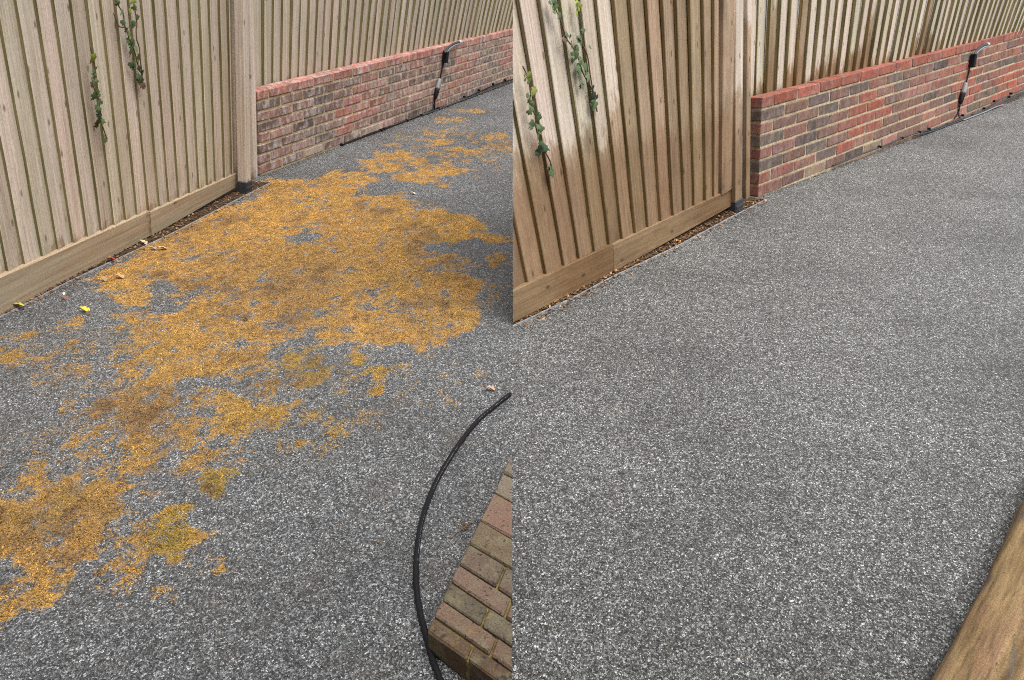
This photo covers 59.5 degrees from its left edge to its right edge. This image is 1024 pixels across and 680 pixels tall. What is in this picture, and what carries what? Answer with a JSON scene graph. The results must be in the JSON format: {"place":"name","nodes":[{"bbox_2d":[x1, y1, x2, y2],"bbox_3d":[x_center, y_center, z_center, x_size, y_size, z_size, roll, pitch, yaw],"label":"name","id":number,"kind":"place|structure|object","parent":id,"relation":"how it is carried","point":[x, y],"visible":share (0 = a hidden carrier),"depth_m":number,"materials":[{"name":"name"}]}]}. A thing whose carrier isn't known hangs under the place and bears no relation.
{"place":"outdoors","nodes":[
{"label":"outdoors","id":0,"kind":"place"},
{"bbox_2d":[0,0,1023,679],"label":"driveway","id":1,"kind":"structure","parent":0,"point":[778,434],"depth_m":3.18,"materials":[{"name":"stone"}]},
{"bbox_2d":[0,182,271,317],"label":"edging strip","id":2,"kind":"object","parent":1,"relation":"on","point":[123,255],"visible":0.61,"depth_m":4.89,"materials":[{"name":"metal"}]},
{"bbox_2d":[1,180,275,319],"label":"soil","id":3,"kind":"structure","parent":1,"relation":"on","point":[198,216],"depth_m":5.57,"materials":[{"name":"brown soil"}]},
{"bbox_2d":[0,0,237,315],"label":"board fence","id":4,"kind":"object","parent":3,"relation":"on","point":[77,195],"visible":0.93,"depth_m":4.68,"materials":[{"name":"beige wood"}]},
{"bbox_2d":[89,45,107,143],"bbox_3d":[-2.091,-1.233,4.528,0.070,0.497,0.125,0,24,0],"label":"ivy","id":5,"kind":"object","parent":4,"relation":"attached to","point":[98,109],"visible":1,"depth_m":4.52,"materials":[{"name":"green plant"}]},
{"bbox_2d":[113,0,145,89],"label":"ivy","id":6,"kind":"object","parent":4,"relation":"attached to","point":[132,64],"visible":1,"depth_m":4.71,"materials":[{"name":"green plant"}]},
{"bbox_2d":[234,0,252,193],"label":"timber post","id":7,"kind":"object","parent":3,"relation":"on","point":[244,184],"visible":1,"depth_m":5.85,"materials":[{"name":"beige wood"}]},
{"bbox_2d":[248,0,257,178],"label":"timber batten","id":8,"kind":"object","parent":1,"relation":"on","point":[253,131],"visible":0.86,"depth_m":6.25,"materials":[{"name":"beige wood"}]},
{"bbox_2d":[0,109,510,628],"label":"orange lichen","id":9,"kind":"object","parent":1,"relation":"on","point":[38,477],"visible":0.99,"depth_m":4.08},
{"bbox_2d":[256,28,512,175],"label":"brick wall","id":10,"kind":"structure","parent":1,"relation":"on","point":[300,118],"depth_m":7.73,"materials":[{"name":"red brick"}]},
{"bbox_2d":[254,0,512,86],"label":"close board fence","id":11,"kind":"object","parent":10,"relation":"on","point":[295,38],"visible":0.38,"depth_m":7.44,"materials":[{"name":"beige wood"}]},
{"bbox_2d":[340,79,512,145],"bbox_3d":[-0.473,-2.646,9.691,0.032,0.070,5.170,9,26,20],"label":"foot cable","id":12,"kind":"object","parent":10,"relation":"attached to","point":[407,120],"visible":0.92,"depth_m":8.56,"materials":[{"name":"black rubber"}]},
{"bbox_2d":[429,40,461,111],"bbox_3d":[-0.655,-2.651,9.007,0.083,0.636,0.601,14,28,28],"label":"wall fitting","id":13,"kind":"object","parent":10,"relation":"attached to","point":[445,56],"depth_m":8.92,"materials":[{"name":"black plastic"}]},
{"bbox_2d":[266,84,510,175],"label":"leaf litter","id":14,"kind":"object","parent":1,"relation":"on","point":[361,140],"visible":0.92,"depth_m":7.65,"materials":[{"name":"brown plant"}]},
{"bbox_2d":[413,392,511,679],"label":"hose","id":15,"kind":"object","parent":1,"relation":"on","point":[430,652],"visible":0.98,"depth_m":2.60,"materials":[{"name":"black rubber"}]},
{"bbox_2d":[450,519,474,537],"bbox_3d":[-0.145,0.558,2.655,0.043,0.014,0.098,8,25,16],"label":"dry twig","id":16,"kind":"object","parent":1,"relation":"on","point":[466,526],"visible":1,"depth_m":2.66,"materials":[{"name":"wood"}]},
{"bbox_2d":[422,81,512,115],"bbox_3d":[-0.201,-2.898,10.313,0.016,0.012,3.674,9,26,20],"label":"foot cable","id":17,"kind":"object","parent":1,"relation":"on","point":[466,98],"visible":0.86,"depth_m":9.62,"materials":[{"name":"black rubber"}]},
{"bbox_2d":[428,456,511,679],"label":"brick kerb","id":18,"kind":"structure","parent":1,"relation":"on","point":[470,633],"depth_m":2.26,"materials":[{"name":"brown brick"}]},
{"bbox_2d":[512,199,765,326],"bbox_3d":[0.856,-0.488,5.014,0.024,0.026,2.718,18,30,35],"label":"edging strip","id":19,"kind":"object","parent":1,"relation":"on","point":[630,268],"visible":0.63,"depth_m":4.74,"materials":[{"name":"metal"}]},
{"bbox_2d":[513,197,766,326],"bbox_3d":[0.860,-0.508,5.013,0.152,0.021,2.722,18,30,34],"label":"leaf litter","id":20,"kind":"object","parent":1,"relation":"on","point":[648,255],"visible":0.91,"depth_m":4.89,"materials":[{"name":"brown plant"}]},
{"bbox_2d":[513,0,734,321],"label":"board fence","id":21,"kind":"object","parent":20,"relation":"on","point":[641,160],"visible":0.98,"depth_m":4.51,"materials":[{"name":"beige wood"}]},
{"bbox_2d":[522,66,554,177],"bbox_3d":[0.123,-0.958,3.975,0.193,0.507,0.058,-21,32,-39],"label":"ivy","id":22,"kind":"object","parent":21,"relation":"attached to","point":[542,146],"visible":1,"depth_m":3.96,"materials":[{"name":"green plant"}]},
{"bbox_2d":[548,0,597,111],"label":"ivy","id":23,"kind":"object","parent":21,"relation":"attached to","point":[574,54],"visible":1,"depth_m":4.12,"materials":[{"name":"green plant"}]},
{"bbox_2d":[723,0,743,212],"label":"timber post","id":24,"kind":"object","parent":20,"relation":"on","point":[737,204],"visible":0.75,"depth_m":5.46,"materials":[{"name":"beige wood"}]},
{"bbox_2d":[742,0,751,198],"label":"timber batten","id":25,"kind":"object","parent":20,"relation":"on","point":[747,9],"visible":0.86,"depth_m":5.73,"materials":[{"name":"beige wood"}]},
{"bbox_2d":[750,28,1023,196],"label":"brick wall","id":26,"kind":"structure","parent":1,"relation":"on","point":[801,132],"depth_m":7.04,"materials":[{"name":"red brick"}]},
{"bbox_2d":[742,0,1023,134],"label":"close board fence","id":27,"kind":"object","parent":26,"relation":"on","point":[832,38],"visible":0.5,"depth_m":6.73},
{"bbox_2d":[833,89,1023,165],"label":"foot cable","id":28,"kind":"object","parent":26,"relation":"attached to","point":[984,108],"visible":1,"depth_m":7.98,"materials":[{"name":"black rubber"}]},
{"bbox_2d":[954,43,989,118],"bbox_3d":[4.343,-2.456,8.497,0.066,0.651,0.609,20,31,37],"label":"wall fitting","id":29,"kind":"object","parent":26,"relation":"attached to","point":[972,60],"depth_m":8.40,"materials":[{"name":"black plastic"}]},
{"bbox_2d":[763,98,1016,196],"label":"leaf litter","id":30,"kind":"object","parent":1,"relation":"on","point":[855,161],"visible":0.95,"depth_m":6.87,"materials":[{"name":"brown plant"}]},
{"bbox_2d":[914,92,1023,135],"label":"foot cable","id":31,"kind":"object","parent":1,"relation":"on","point":[967,117],"visible":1,"depth_m":8.48,"materials":[{"name":"black rubber"}]},
{"bbox_2d":[932,500,1023,679],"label":"kerb","id":32,"kind":"structure","parent":1,"relation":"on","point":[987,643],"depth_m":2.15,"materials":[{"name":"wood"}]},
{"bbox_2d":[963,104,1003,120],"bbox_3d":[4.697,-2.269,8.910,0.013,0.020,1.165,21,32,39],"label":"foot cable","id":33,"kind":"object","parent":1,"relation":"on","point":[982,112],"visible":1,"depth_m":8.88,"materials":[{"name":"grey plastic"}]}
]}

